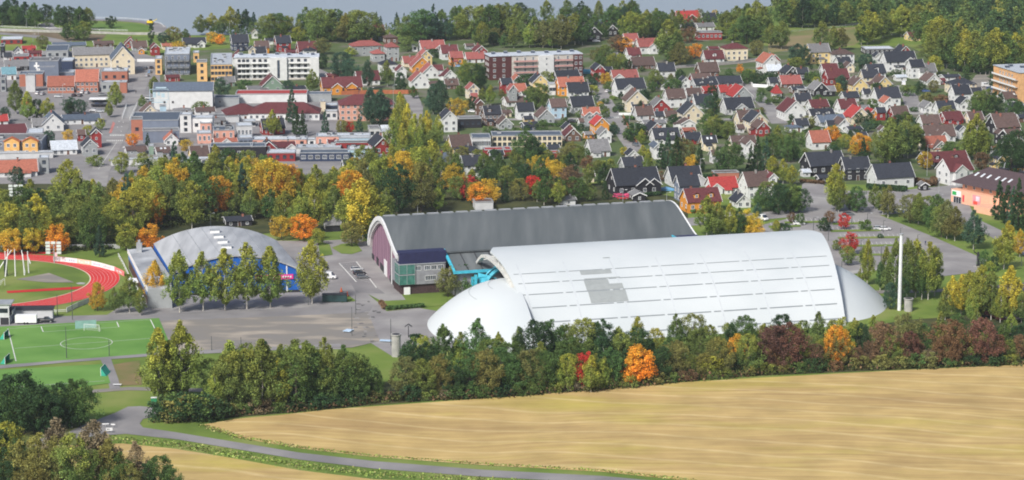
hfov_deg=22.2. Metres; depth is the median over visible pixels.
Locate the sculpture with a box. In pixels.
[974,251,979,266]
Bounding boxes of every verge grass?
[109,434,548,479]
[198,424,695,479]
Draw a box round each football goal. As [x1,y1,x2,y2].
[0,329,8,339]
[0,353,9,363]
[100,364,109,375]
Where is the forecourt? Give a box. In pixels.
[108,239,451,355]
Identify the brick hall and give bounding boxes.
[46,76,75,92]
[75,69,100,91]
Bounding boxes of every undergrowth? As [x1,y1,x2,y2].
[0,209,238,252]
[153,352,1023,422]
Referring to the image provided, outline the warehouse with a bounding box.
[149,82,220,109]
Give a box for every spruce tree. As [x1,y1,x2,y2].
[16,168,25,186]
[93,225,106,256]
[119,172,135,223]
[145,132,150,145]
[170,141,176,158]
[233,9,242,30]
[235,162,247,212]
[249,12,256,30]
[285,86,299,123]
[290,106,301,134]
[298,110,307,135]
[320,110,329,132]
[355,114,363,131]
[430,4,441,37]
[501,178,509,202]
[601,180,609,199]
[656,141,666,169]
[663,130,675,168]
[670,133,682,165]
[695,143,704,171]
[745,144,755,170]
[751,135,764,170]
[760,137,770,170]
[791,3,803,26]
[815,4,826,25]
[858,137,867,155]
[872,1,879,19]
[990,181,1005,219]
[998,185,1014,222]
[1005,186,1020,227]
[1009,178,1023,230]
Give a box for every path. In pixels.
[0,344,340,367]
[92,387,203,392]
[101,359,120,388]
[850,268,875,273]
[875,289,951,292]
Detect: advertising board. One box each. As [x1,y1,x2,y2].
[53,257,62,261]
[63,257,76,262]
[66,302,77,312]
[75,320,95,328]
[77,259,91,264]
[78,298,90,306]
[91,261,101,267]
[102,263,113,270]
[114,267,123,275]
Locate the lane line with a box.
[0,259,90,303]
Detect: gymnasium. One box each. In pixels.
[214,95,240,105]
[235,89,307,102]
[308,91,331,101]
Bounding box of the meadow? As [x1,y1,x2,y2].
[768,27,858,52]
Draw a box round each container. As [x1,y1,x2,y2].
[159,104,165,110]
[322,293,346,301]
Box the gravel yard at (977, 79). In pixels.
[971,75,992,94]
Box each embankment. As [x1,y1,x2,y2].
[0,31,105,40]
[676,60,755,67]
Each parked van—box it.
[324,271,336,278]
[758,213,768,220]
[981,82,991,86]
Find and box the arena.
[367,200,696,284]
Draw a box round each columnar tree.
[147,23,154,45]
[711,90,719,117]
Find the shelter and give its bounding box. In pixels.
[89,97,107,102]
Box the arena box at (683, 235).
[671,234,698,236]
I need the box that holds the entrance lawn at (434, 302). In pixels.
[370,295,447,310]
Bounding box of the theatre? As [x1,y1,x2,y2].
[29,56,61,80]
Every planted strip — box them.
[784,221,822,222]
[830,229,880,231]
[833,222,864,224]
[838,236,899,238]
[840,244,906,246]
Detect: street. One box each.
[86,62,153,185]
[280,52,327,76]
[403,95,422,149]
[481,117,732,120]
[586,79,644,151]
[742,81,787,123]
[893,85,924,114]
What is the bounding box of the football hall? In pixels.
[427,230,886,353]
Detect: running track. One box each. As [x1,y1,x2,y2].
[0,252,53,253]
[0,254,119,305]
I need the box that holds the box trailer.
[15,314,36,323]
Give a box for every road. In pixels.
[0,28,170,32]
[0,33,66,41]
[32,406,641,479]
[39,19,166,31]
[39,25,66,29]
[686,182,962,225]
[896,186,1023,254]
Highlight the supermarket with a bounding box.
[951,163,1023,215]
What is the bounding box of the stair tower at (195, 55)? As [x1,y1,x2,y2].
[193,50,198,62]
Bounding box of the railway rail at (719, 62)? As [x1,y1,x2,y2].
[675,58,755,66]
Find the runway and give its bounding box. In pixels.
[7,286,82,292]
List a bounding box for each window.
[277,60,279,77]
[415,266,420,270]
[424,265,429,269]
[430,275,435,279]
[431,265,436,269]
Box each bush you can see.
[86,155,103,165]
[144,396,175,422]
[154,392,182,421]
[159,394,198,423]
[166,391,200,419]
[166,393,217,422]
[168,41,185,46]
[168,396,197,420]
[178,139,193,150]
[187,392,220,421]
[191,101,210,110]
[192,393,220,421]
[194,396,235,422]
[221,400,240,416]
[236,403,252,413]
[237,79,253,89]
[246,397,272,414]
[269,401,285,412]
[286,401,304,412]
[305,393,332,410]
[329,394,345,407]
[341,389,366,404]
[345,47,358,55]
[360,390,379,401]
[373,29,387,40]
[398,384,424,401]
[421,389,439,400]
[427,49,438,57]
[438,389,452,398]
[444,384,473,399]
[458,275,478,290]
[472,384,490,397]
[482,126,491,133]
[493,383,513,397]
[509,127,521,130]
[512,381,530,396]
[514,74,531,84]
[528,381,545,393]
[534,119,548,130]
[541,71,553,81]
[546,381,566,392]
[560,117,567,122]
[561,378,581,391]
[576,123,585,130]
[576,377,600,390]
[584,73,600,83]
[588,79,597,86]
[589,85,598,94]
[596,377,613,389]
[599,158,616,168]
[609,124,619,134]
[614,371,637,387]
[621,118,628,124]
[622,127,638,139]
[626,122,648,139]
[639,89,651,98]
[644,370,665,383]
[663,78,684,88]
[666,372,678,383]
[668,114,679,123]
[678,369,698,380]
[696,355,724,377]
[706,370,718,379]
[721,367,734,378]
[724,68,732,75]
[738,363,759,375]
[740,69,756,80]
[756,361,775,374]
[757,88,764,94]
[764,71,771,78]
[777,222,792,230]
[778,364,791,372]
[787,57,805,67]
[787,361,807,373]
[802,357,827,372]
[803,71,820,82]
[803,115,815,127]
[823,125,843,134]
[824,144,842,151]
[828,100,833,107]
[831,360,844,369]
[847,129,861,136]
[848,354,871,369]
[858,219,872,229]
[866,98,878,107]
[871,354,892,368]
[889,354,915,368]
[897,352,926,367]
[899,85,916,96]
[900,111,912,118]
[913,351,938,369]
[919,92,933,102]
[933,94,947,101]
[937,105,954,113]
[941,141,958,150]
[941,358,957,367]
[963,354,981,366]
[981,349,1008,366]
[984,261,997,272]
[999,353,1020,365]
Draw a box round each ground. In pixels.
[0,0,1023,479]
[160,33,1023,187]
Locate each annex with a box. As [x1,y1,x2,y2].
[59,69,74,75]
[61,57,74,68]
[127,240,171,307]
[392,248,445,294]
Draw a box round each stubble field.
[3,443,380,479]
[204,365,1023,479]
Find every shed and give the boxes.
[12,305,54,319]
[472,198,493,209]
[916,181,929,190]
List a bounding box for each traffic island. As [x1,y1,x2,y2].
[319,242,332,256]
[332,243,361,253]
[347,295,354,301]
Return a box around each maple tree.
[0,228,21,254]
[22,227,46,253]
[44,224,70,250]
[61,129,73,139]
[83,125,92,136]
[94,118,105,129]
[115,223,138,250]
[125,133,139,145]
[135,223,163,247]
[205,32,218,43]
[212,34,225,43]
[269,215,294,239]
[289,214,318,240]
[311,228,325,244]
[340,220,365,245]
[345,121,354,131]
[434,266,461,296]
[446,97,469,116]
[456,175,478,199]
[466,181,490,202]
[476,179,501,201]
[524,175,546,195]
[547,172,574,197]
[566,103,570,112]
[571,351,592,385]
[579,155,592,168]
[599,72,612,84]
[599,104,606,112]
[602,81,611,89]
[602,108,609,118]
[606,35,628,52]
[613,37,632,51]
[619,146,626,154]
[620,356,644,382]
[623,343,657,382]
[624,60,632,68]
[658,171,664,179]
[686,43,702,57]
[707,85,717,94]
[727,333,747,353]
[736,64,743,72]
[744,218,765,232]
[755,93,764,102]
[786,212,795,221]
[794,213,804,223]
[822,335,847,364]
[824,125,840,140]
[824,211,835,221]
[832,240,841,249]
[835,83,842,92]
[837,213,850,228]
[838,134,850,148]
[838,232,859,252]
[838,246,856,263]
[848,144,859,155]
[850,133,869,151]
[853,112,863,122]
[859,137,871,151]
[863,114,871,123]
[917,151,933,169]
[929,341,950,362]
[1008,334,1023,357]
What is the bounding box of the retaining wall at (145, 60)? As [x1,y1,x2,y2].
[137,59,154,61]
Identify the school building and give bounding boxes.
[71,46,113,67]
[109,42,135,73]
[221,103,253,120]
[247,102,321,120]
[491,130,561,146]
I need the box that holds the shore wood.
[1,4,772,37]
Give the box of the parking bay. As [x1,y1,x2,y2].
[340,262,384,293]
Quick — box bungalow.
[861,46,893,54]
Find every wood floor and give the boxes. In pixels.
[0,177,687,247]
[1,414,91,452]
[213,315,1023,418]
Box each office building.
[337,91,394,120]
[471,133,490,148]
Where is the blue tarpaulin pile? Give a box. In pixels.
[583,69,590,73]
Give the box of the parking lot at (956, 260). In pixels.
[759,215,984,275]
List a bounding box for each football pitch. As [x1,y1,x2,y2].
[0,318,167,364]
[0,364,109,389]
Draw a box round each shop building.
[0,36,22,43]
[0,43,4,57]
[0,74,6,91]
[0,150,53,158]
[14,53,28,59]
[19,71,44,86]
[26,128,43,132]
[39,154,49,173]
[46,44,68,57]
[101,67,128,82]
[101,80,119,91]
[110,157,164,165]
[120,80,127,92]
[130,111,181,127]
[131,116,142,140]
[142,127,179,142]
[148,143,153,154]
[180,112,192,132]
[185,156,253,162]
[191,115,213,131]
[197,130,210,143]
[200,121,211,133]
[209,113,238,121]
[210,142,253,155]
[213,125,234,137]
[236,122,251,138]
[238,134,252,141]
[243,119,255,125]
[250,142,265,157]
[252,134,307,143]
[267,149,295,160]
[296,141,340,152]
[300,149,349,160]
[307,137,315,143]
[316,131,370,143]
[320,99,325,113]
[325,103,337,108]
[325,109,337,119]
[336,140,367,148]
[339,135,370,139]
[348,144,370,159]
[367,125,379,136]
[380,128,391,137]
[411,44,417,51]
[457,115,481,127]
[547,82,555,94]
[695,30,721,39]
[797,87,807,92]
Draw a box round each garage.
[482,146,503,155]
[502,146,511,156]
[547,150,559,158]
[711,170,738,177]
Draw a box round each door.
[0,318,8,324]
[384,259,386,276]
[404,287,409,294]
[953,196,961,202]
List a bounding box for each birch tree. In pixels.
[5,185,22,202]
[6,80,22,110]
[15,2,34,26]
[15,201,44,245]
[17,193,55,234]
[18,91,37,119]
[22,179,36,203]
[25,2,43,24]
[34,187,51,215]
[35,206,56,246]
[38,98,54,115]
[40,417,68,453]
[49,5,67,28]
[51,158,85,194]
[51,184,70,212]
[59,23,70,39]
[59,378,84,427]
[66,174,90,202]
[70,6,91,26]
[71,419,123,479]
[79,7,97,26]
[88,179,96,195]
[91,221,107,241]
[92,438,124,479]
[101,180,119,203]
[103,101,112,116]
[103,177,117,192]
[105,287,121,313]
[106,81,123,107]
[117,274,145,311]
[122,441,155,479]
[128,170,135,178]
[131,287,147,315]
[132,200,150,226]
[134,327,179,396]
[136,165,151,178]
[138,95,146,106]
[139,158,156,179]
[141,260,165,293]
[146,159,173,187]
[147,76,157,93]
[156,174,180,219]
[157,339,189,394]
[159,319,204,395]
[160,157,189,187]
[160,249,195,312]
[166,153,191,184]
[175,180,206,228]
[179,152,186,168]
[180,29,189,38]
[184,151,202,172]
[185,162,203,195]
[185,251,218,310]
[192,14,208,32]
[201,371,227,404]
[202,152,227,193]
[205,13,218,30]
[207,144,224,161]
[207,248,240,309]
[213,16,228,32]
[218,340,241,376]
[222,6,244,29]
[222,157,238,190]
[224,179,245,211]
[229,242,263,308]
[231,157,257,188]
[237,9,252,32]
[240,186,261,214]
[240,338,280,406]
[247,183,262,214]
[249,165,269,193]
[254,246,293,307]
[260,188,277,221]
[262,109,282,133]
[265,358,291,401]
[271,191,297,225]
[273,344,294,387]
[283,195,311,229]
[287,175,303,207]
[287,340,298,390]
[294,168,308,201]
[294,239,328,303]
[295,7,315,37]
[300,174,324,204]
[303,188,327,224]
[306,69,319,90]
[306,164,328,201]
[310,337,338,384]
[315,350,341,398]
[321,180,343,214]
[324,185,344,220]
[327,183,371,237]
[331,12,359,42]
[336,344,350,384]
[345,178,379,238]
[352,158,375,193]
[356,87,377,124]
[357,185,391,233]
[361,59,374,86]
[366,89,391,124]
[367,146,380,159]
[368,367,384,394]
[375,151,387,174]
[379,60,393,82]
[379,187,395,214]
[382,108,405,152]
[386,144,395,163]
[388,91,412,127]
[394,123,408,152]
[398,103,419,142]
[400,180,408,197]
[406,113,424,147]
[408,20,419,36]
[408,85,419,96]
[413,145,437,183]
[416,114,428,145]
[421,110,431,132]
[422,83,440,111]
[423,139,443,169]
[425,323,457,361]
[428,79,450,111]
[429,186,446,211]
[431,114,443,143]
[432,156,448,186]
[436,9,454,37]
[436,348,452,381]
[437,181,446,195]
[440,141,452,156]
[444,148,454,164]
[447,6,457,20]
[448,153,466,185]
[451,331,467,360]
[452,5,462,17]
[452,352,466,380]
[457,318,495,356]
[458,59,469,80]
[465,168,480,182]
[467,5,493,32]
[471,27,481,43]
[472,21,488,44]
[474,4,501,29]
[477,88,485,100]
[485,85,495,104]
[486,3,507,32]
[491,331,509,354]
[494,153,506,175]
[497,33,508,45]
[497,89,506,96]
[498,2,512,36]
[504,4,528,34]
[505,24,522,45]
[509,148,518,162]
[509,326,525,356]
[512,14,531,43]
[521,16,545,44]
[522,24,537,47]
[531,20,554,45]
[531,156,551,182]
[531,180,540,198]
[532,341,547,372]
[534,176,550,201]
[537,0,554,18]
[541,15,560,40]
[545,34,556,45]
[545,157,553,174]
[547,14,573,47]
[549,180,566,202]
[551,350,568,380]
[555,0,577,18]
[562,152,579,173]
[567,12,587,40]
[570,15,594,44]
[571,1,586,15]
[579,355,602,391]
[580,6,593,22]
[580,337,600,364]
[582,164,594,183]
[588,13,601,30]
[591,0,603,18]
[591,331,617,367]
[596,163,609,186]
[599,22,609,38]
[611,326,623,349]
[612,0,630,11]
[617,6,629,29]
[626,0,640,12]
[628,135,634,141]
[629,6,641,27]
[630,316,644,341]
[635,129,646,144]
[637,9,652,26]
[638,145,645,156]
[641,15,654,31]
[642,149,656,166]
[645,342,655,358]
[651,8,663,21]
[651,17,662,36]
[653,19,681,58]
[665,31,685,57]
[666,49,677,61]
[666,313,687,343]
[668,9,679,32]
[674,10,684,30]
[680,343,689,359]
[693,195,719,234]
[708,202,725,234]
[718,10,732,37]
[721,322,738,355]
[723,203,740,233]
[726,5,741,32]
[727,207,746,233]
[735,0,773,39]
[738,3,754,31]
[751,186,767,206]
[752,202,763,216]
[758,10,774,25]
[762,23,775,47]
[766,155,779,176]
[770,21,791,48]
[770,125,783,149]
[770,219,780,231]
[772,0,794,22]
[776,158,789,180]
[779,0,798,23]
[783,165,799,182]
[793,0,812,27]
[797,0,825,26]
[807,0,825,26]
[810,311,826,339]
[811,21,829,42]
[823,163,846,209]
[824,4,832,22]
[825,4,841,23]
[826,26,843,48]
[828,181,850,211]
[831,1,858,25]
[834,27,850,48]
[836,328,856,364]
[849,318,859,335]
[850,0,864,22]
[854,10,879,44]
[854,23,868,44]
[856,0,872,21]
[857,245,868,263]
[858,269,863,280]
[860,239,875,283]
[868,183,880,208]
[868,315,876,333]
[869,12,886,41]
[869,328,881,342]
[875,187,888,213]
[875,261,885,287]
[876,117,910,159]
[878,10,892,37]
[879,185,898,213]
[880,246,892,288]
[881,9,901,34]
[881,237,907,298]
[889,4,912,36]
[893,238,917,295]
[895,7,922,31]
[897,115,922,157]
[902,3,930,30]
[907,238,923,297]
[908,9,937,41]
[911,192,925,223]
[913,123,926,154]
[914,250,930,299]
[918,241,941,299]
[921,19,938,44]
[922,15,946,47]
[927,245,944,295]
[931,20,954,67]
[932,42,948,65]
[933,311,947,333]
[934,199,961,238]
[936,287,955,318]
[939,27,963,69]
[940,206,965,240]
[942,275,956,306]
[949,274,969,315]
[952,29,975,66]
[955,121,982,157]
[955,270,976,309]
[960,113,991,160]
[960,210,989,249]
[965,30,982,72]
[965,290,978,318]
[967,264,993,313]
[970,46,989,74]
[970,308,983,330]
[971,32,996,74]
[976,38,1003,74]
[977,127,993,155]
[978,28,1011,67]
[978,271,1001,319]
[990,287,1012,318]
[992,228,1016,268]
[994,31,1022,63]
[996,265,1023,313]
[997,320,1012,341]
[1001,221,1016,246]
[1005,42,1021,63]
[1006,312,1017,332]
[1007,32,1023,63]
[1012,229,1023,256]
[1012,290,1023,322]
[1018,31,1023,63]
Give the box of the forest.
[771,0,1023,42]
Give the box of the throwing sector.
[19,273,71,281]
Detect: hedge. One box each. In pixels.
[378,299,386,308]
[386,303,424,309]
[409,333,420,339]
[539,123,562,126]
[624,116,634,119]
[644,191,660,196]
[702,173,717,177]
[799,178,824,183]
[866,183,907,191]
[914,176,937,185]
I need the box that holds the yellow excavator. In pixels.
[146,19,156,24]
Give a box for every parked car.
[350,266,363,270]
[353,270,365,274]
[356,274,368,278]
[617,195,628,199]
[793,221,804,224]
[843,211,854,214]
[879,226,890,230]
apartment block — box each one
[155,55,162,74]
[164,47,190,74]
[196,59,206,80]
[210,53,231,81]
[234,52,318,79]
[484,49,582,79]
[991,64,1023,102]
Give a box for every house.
[0,65,16,79]
[0,112,8,123]
[0,157,38,176]
[3,52,12,59]
[3,58,28,70]
[13,46,22,53]
[21,43,35,52]
[28,48,41,56]
[30,116,46,127]
[41,109,64,130]
[49,139,77,154]
[51,40,86,49]
[61,112,100,124]
[76,129,85,140]
[80,135,98,155]
[89,126,102,147]
[92,39,113,46]
[123,143,147,154]
[124,36,134,47]
[130,39,147,51]
[137,47,144,53]
[138,101,156,111]
[149,42,159,55]
[154,144,170,156]
[161,41,179,49]
[163,129,178,144]
[164,72,180,81]
[173,105,190,111]
[181,35,206,47]
[187,143,209,156]
[193,105,215,114]
[212,135,237,141]
[214,115,226,125]
[217,74,235,86]
[221,213,252,226]
[229,32,249,50]
[232,49,239,66]
[245,83,267,89]
[247,45,254,53]
[251,29,257,38]
[253,39,269,52]
[254,45,266,53]
[258,116,285,134]
[259,73,282,88]
[262,137,278,154]
[264,38,273,44]
[273,34,291,51]
[273,139,295,148]
[283,84,306,88]
[284,49,295,53]
[295,39,317,52]
[302,45,316,52]
[319,75,362,94]
[322,216,340,231]
[325,71,339,76]
[327,138,338,143]
[348,38,382,55]
[354,70,380,84]
[367,132,388,155]
[370,47,385,61]
[372,25,384,40]
[377,57,397,71]
[382,32,397,43]
[383,40,398,60]
[394,64,407,78]
[400,54,416,66]
[408,53,428,72]
[408,69,428,88]
[416,47,432,64]
[418,38,444,50]
[419,61,439,78]
[430,150,449,167]
[432,64,443,74]
[437,108,458,131]
[438,43,458,59]
[438,67,456,79]
[443,77,458,88]
[446,132,472,153]
[447,49,463,65]
[453,142,481,155]
[460,153,483,177]
[464,43,474,49]
[464,50,484,62]
[464,82,479,98]
[469,93,478,100]
[471,42,487,52]
[474,98,484,115]
[480,104,501,126]
[487,150,504,159]
[495,113,513,129]
[498,77,512,93]
[501,94,524,106]
[501,108,512,117]
[505,83,517,100]
[511,81,526,95]
[512,74,522,82]
[514,100,534,119]
[519,119,537,129]
[522,115,533,121]
[526,71,548,92]
[533,106,555,125]
[546,96,567,118]
[546,144,559,149]
[552,68,579,80]
[554,75,584,95]
[557,194,576,204]
[560,121,575,131]
[561,124,581,141]
[565,80,589,96]
[567,94,594,113]
[576,118,584,124]
[580,105,600,126]
[582,131,592,138]
[584,136,611,157]
[585,26,601,41]
[588,114,609,135]
[590,62,605,81]
[594,126,612,142]
[595,20,617,36]
[603,66,612,78]
[606,164,662,195]
[608,22,616,36]
[609,68,638,80]
[610,75,646,96]
[617,154,644,167]
[621,87,647,111]
[622,32,638,44]
[623,45,641,58]
[624,147,638,156]
[628,55,655,68]
[628,189,646,200]
[631,104,654,120]
[633,36,658,53]
[639,117,666,127]
[645,118,659,132]
[648,94,670,110]
[648,125,681,143]
[648,140,662,158]
[654,61,675,76]
[654,111,664,118]
[656,77,675,89]
[661,86,686,107]
[663,108,676,120]
[663,163,705,186]
[672,116,696,127]
[673,172,700,201]
[674,9,700,22]
[676,100,703,123]
[678,75,690,89]
[678,185,722,212]
[679,21,695,29]
[679,127,696,133]
[681,129,700,144]
[685,85,702,100]
[688,71,710,80]
[689,92,712,108]
[690,76,718,87]
[694,60,719,75]
[695,21,715,29]
[699,132,717,150]
[700,11,717,21]
[700,48,724,61]
[701,84,716,93]
[704,174,738,193]
[706,46,719,49]
[707,74,742,85]
[708,150,718,162]
[715,83,732,98]
[719,95,754,114]
[720,41,747,60]
[726,83,753,97]
[728,133,757,150]
[728,190,752,207]
[732,108,760,123]
[735,124,745,132]
[737,169,772,198]
[739,137,754,158]
[742,109,768,132]
[749,118,770,136]
[755,51,780,72]
[765,169,778,195]
[766,62,781,73]
[766,77,779,86]
[770,84,781,98]
[775,97,807,120]
[778,73,802,87]
[779,63,794,74]
[784,122,802,132]
[788,84,805,93]
[791,91,811,105]
[791,116,809,129]
[793,65,808,80]
[798,149,843,175]
[799,168,811,176]
[804,97,829,108]
[804,128,830,149]
[806,41,830,63]
[806,106,835,118]
[807,79,828,96]
[814,113,845,126]
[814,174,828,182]
[818,61,838,79]
[821,67,850,85]
[824,120,835,127]
[826,85,836,96]
[830,47,853,63]
[832,55,852,66]
[833,97,857,113]
[833,116,850,132]
[838,89,859,101]
[838,154,870,180]
[842,104,868,124]
[843,61,855,72]
[844,124,863,132]
[847,75,868,92]
[852,131,867,141]
[858,67,878,81]
[860,88,870,98]
[863,62,886,76]
[864,107,876,119]
[865,160,915,186]
[866,82,873,87]
[869,85,901,105]
[870,73,891,86]
[872,51,880,63]
[875,107,886,120]
[876,124,883,136]
[878,95,895,110]
[879,49,916,71]
[886,104,909,120]
[892,43,910,50]
[893,74,907,80]
[903,30,919,40]
[905,57,924,78]
[915,113,941,125]
[916,148,969,166]
[918,99,932,113]
[918,133,946,151]
[919,61,937,77]
[919,70,941,84]
[921,122,956,141]
[931,139,943,151]
[932,98,956,113]
[934,129,950,141]
[935,155,974,185]
[938,72,959,80]
[939,109,964,124]
[944,76,976,92]
[947,83,972,102]
[954,93,970,110]
[955,124,965,138]
[963,109,984,123]
[970,87,981,96]
[985,112,1020,133]
[986,111,1014,119]
[989,149,1009,167]
[993,128,1006,143]
[997,89,1017,101]
[1003,126,1021,138]
[1004,101,1023,113]
[1012,163,1023,170]
[1016,114,1023,122]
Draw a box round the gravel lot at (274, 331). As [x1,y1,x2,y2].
[160,312,379,350]
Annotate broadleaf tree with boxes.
[0,4,12,24]
[0,106,10,117]
[0,190,22,227]
[0,201,23,246]
[0,204,37,245]
[0,369,52,433]
[0,384,28,429]
[0,393,18,428]
[0,420,28,475]
[0,427,26,479]
[0,441,40,479]
[0,461,23,479]
[1,0,20,23]
[2,186,33,225]
[6,5,21,24]
[6,166,24,182]
[9,456,55,479]
[10,382,58,432]
[10,432,61,479]
[25,391,63,432]
[30,99,42,117]
[35,4,52,21]
[35,35,48,48]
[38,453,71,479]
[39,189,52,213]
[40,191,74,231]
[41,381,82,422]
[43,130,55,148]
[48,182,60,191]
[48,432,100,479]
[53,6,80,29]
[55,213,79,244]
[56,191,100,243]
[57,400,80,427]
[60,97,79,113]
[62,101,75,113]
[62,446,107,479]
[64,378,105,426]
[67,24,85,39]
[70,180,107,212]
[71,21,92,39]
[72,99,88,113]
[75,201,106,248]
[87,282,107,310]
[96,195,119,230]
[99,201,135,240]
[99,452,144,479]
[104,16,117,27]
[108,184,132,212]
[108,187,154,230]
[109,152,129,173]
[116,176,135,192]
[116,462,144,479]
[121,174,157,204]
[129,177,167,222]
[130,152,154,168]
[131,463,156,479]
[142,454,172,479]
[144,188,164,222]
[144,192,169,223]
[148,157,171,180]
[154,174,183,220]
[156,32,169,42]
[158,464,184,479]
[165,26,182,41]
[172,180,198,216]
[182,171,227,214]
[193,357,218,391]
[204,176,234,212]
[207,350,251,404]
[214,77,231,94]
[217,147,244,180]
[217,347,270,407]
[229,342,264,396]
[233,155,259,182]
[235,150,262,165]
[247,13,284,37]
[247,158,296,212]
[258,155,276,169]
[260,158,279,181]
[262,13,292,37]
[262,163,301,209]
[266,338,326,403]
[276,15,301,38]
[281,80,294,88]
[289,26,306,40]
[291,352,342,401]
[296,343,323,391]
[304,8,330,39]
[309,37,331,53]
[312,9,339,41]
[319,53,328,68]
[319,169,348,190]
[324,9,346,39]
[324,349,376,398]
[329,51,354,76]
[333,170,366,196]
[334,58,359,76]
[336,120,347,132]
[338,163,359,182]
[339,10,373,40]
[343,144,382,177]
[344,359,372,397]
[350,11,383,39]
[357,353,378,382]
[361,95,395,124]
[363,157,395,193]
[375,163,421,212]
[383,150,423,188]
[388,355,422,392]
[392,15,419,37]
[392,72,406,89]
[398,339,427,381]
[399,35,417,50]
[401,9,438,39]
[404,145,414,159]
[404,146,418,174]
[404,161,436,211]
[405,358,437,395]
[410,335,438,356]
[411,341,441,381]
[419,14,441,39]
[421,132,437,148]
[422,353,455,391]
[423,127,443,149]
[436,163,467,191]
[437,21,454,40]
[442,365,469,395]
[446,176,469,199]
[448,15,471,38]
[452,145,470,157]
[454,5,480,36]
[454,85,464,95]
[454,354,484,390]
[455,21,473,38]
[456,62,483,86]
[463,352,481,381]
[464,63,489,89]
[464,181,479,202]
[466,96,475,108]
[468,348,505,390]
[472,149,484,159]
[474,338,508,369]
[475,153,493,176]
[478,166,499,184]
[482,347,519,387]
[488,27,505,42]
[488,32,498,44]
[489,149,502,162]
[493,341,524,376]
[497,165,517,186]
[504,359,530,389]
[505,164,518,178]
[508,154,525,169]
[509,178,530,200]
[510,130,544,159]
[510,162,528,179]
[511,2,528,16]
[513,318,561,363]
[514,349,545,387]
[515,164,532,187]
[521,137,543,156]
[523,82,551,108]
[523,86,542,104]
[523,150,540,164]
[525,8,536,20]
[526,155,543,168]
[527,350,561,390]
[531,319,570,354]
[540,149,555,161]
[542,159,567,180]
[544,155,559,167]
[546,176,567,198]
[550,336,592,368]
[554,324,583,355]
[555,353,581,391]
[556,147,568,159]
[558,154,573,171]
[560,141,581,159]
[560,164,583,187]
[561,176,588,198]
[566,358,583,379]
[568,317,603,355]
[569,145,585,163]
[579,183,597,200]
[579,318,621,358]
[583,353,608,387]
[586,48,602,62]
[590,160,602,172]
[591,45,615,65]
[596,346,632,381]
[597,359,612,387]
[598,7,625,29]
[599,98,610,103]
[604,53,623,69]
[606,332,637,367]
[614,53,626,69]
[615,102,624,110]
[615,347,640,377]
[617,11,647,34]
[621,327,656,363]
[631,15,651,37]
[646,69,664,88]
[646,328,665,349]
[647,81,658,90]
[647,346,675,377]
[648,10,674,35]
[660,340,676,364]
[660,340,689,373]
[668,42,692,64]
[668,137,699,165]
[673,69,685,77]
[679,313,708,345]
[679,353,701,371]
[680,26,701,41]
[682,327,714,361]
[684,154,699,165]
[694,114,715,132]
[694,352,711,374]
[697,324,718,349]
[698,115,727,136]
[699,95,718,110]
[702,336,737,371]
[705,333,724,358]
[709,120,726,135]
[712,140,750,169]
[713,153,727,169]
[718,121,736,138]
[719,20,742,40]
[721,322,737,341]
[725,352,745,370]
[727,15,766,43]
[732,314,757,343]
[733,333,766,371]
[736,324,760,360]
[737,208,762,232]
[740,69,754,83]
[747,344,772,366]
[748,40,764,55]
[750,70,765,83]
[754,181,781,210]
[756,323,772,344]
[757,324,792,368]
[760,133,783,157]
[762,183,792,213]
[764,350,780,368]
[765,322,819,364]
[768,314,796,336]
[769,71,777,76]
[769,95,781,102]
[776,348,791,368]
[777,137,795,161]
[779,183,805,212]
[783,129,805,159]
[786,324,808,352]
[788,43,808,63]
[788,187,813,211]
[796,320,811,335]
[796,347,811,363]
[799,47,813,63]
[806,333,823,350]
[807,343,823,363]
[814,337,834,365]
[816,217,832,230]
[823,324,849,363]
[824,317,862,344]
[825,319,842,331]
[829,139,844,150]
[834,74,847,89]
[842,342,857,364]
[846,186,868,211]
[846,193,858,209]
[848,347,866,364]
[849,323,871,349]
[853,53,877,68]
[857,340,876,363]
[861,121,874,131]
[866,130,901,162]
[867,321,904,361]
[869,118,882,128]
[871,342,883,357]
[875,334,903,363]
[882,282,897,308]
[884,143,907,162]
[887,312,928,348]
[889,69,902,75]
[891,341,908,360]
[893,114,902,126]
[894,277,910,303]
[896,194,919,222]
[897,331,922,361]
[900,127,914,156]
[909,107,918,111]
[910,196,940,224]
[912,81,925,90]
[912,323,933,351]
[912,343,925,358]
[917,349,938,363]
[918,39,943,63]
[921,194,946,228]
[922,206,935,227]
[922,319,975,362]
[927,204,953,236]
[928,55,944,73]
[928,80,939,92]
[934,330,947,340]
[940,336,965,361]
[948,51,970,71]
[949,313,969,334]
[956,342,971,359]
[960,330,987,360]
[961,74,971,79]
[961,317,1005,362]
[965,91,985,110]
[972,88,1001,115]
[973,152,989,169]
[976,249,992,265]
[977,283,1023,319]
[986,91,1006,112]
[988,255,998,267]
[989,143,1013,160]
[990,334,1007,354]
[992,52,1009,70]
[993,135,1023,172]
[998,129,1023,166]
[1003,98,1023,113]
[1003,339,1016,357]
[1008,324,1023,342]
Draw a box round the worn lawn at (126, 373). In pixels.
[113,360,141,385]
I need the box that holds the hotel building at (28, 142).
[0,133,47,151]
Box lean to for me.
[446,251,503,295]
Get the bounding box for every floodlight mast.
[8,185,22,195]
[45,241,60,262]
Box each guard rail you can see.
[0,29,170,34]
[11,26,117,30]
[106,17,162,24]
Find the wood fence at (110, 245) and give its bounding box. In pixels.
[1,244,119,248]
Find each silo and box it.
[391,333,400,356]
[904,297,913,311]
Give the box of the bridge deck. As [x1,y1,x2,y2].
[123,105,134,117]
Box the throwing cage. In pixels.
[0,249,30,276]
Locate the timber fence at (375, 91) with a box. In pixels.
[341,89,416,94]
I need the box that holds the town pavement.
[0,51,340,183]
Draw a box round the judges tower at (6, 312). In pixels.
[0,299,14,324]
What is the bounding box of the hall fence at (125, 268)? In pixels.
[118,253,144,297]
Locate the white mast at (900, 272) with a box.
[897,233,903,310]
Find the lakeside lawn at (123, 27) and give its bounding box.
[90,23,148,30]
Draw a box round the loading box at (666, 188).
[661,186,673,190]

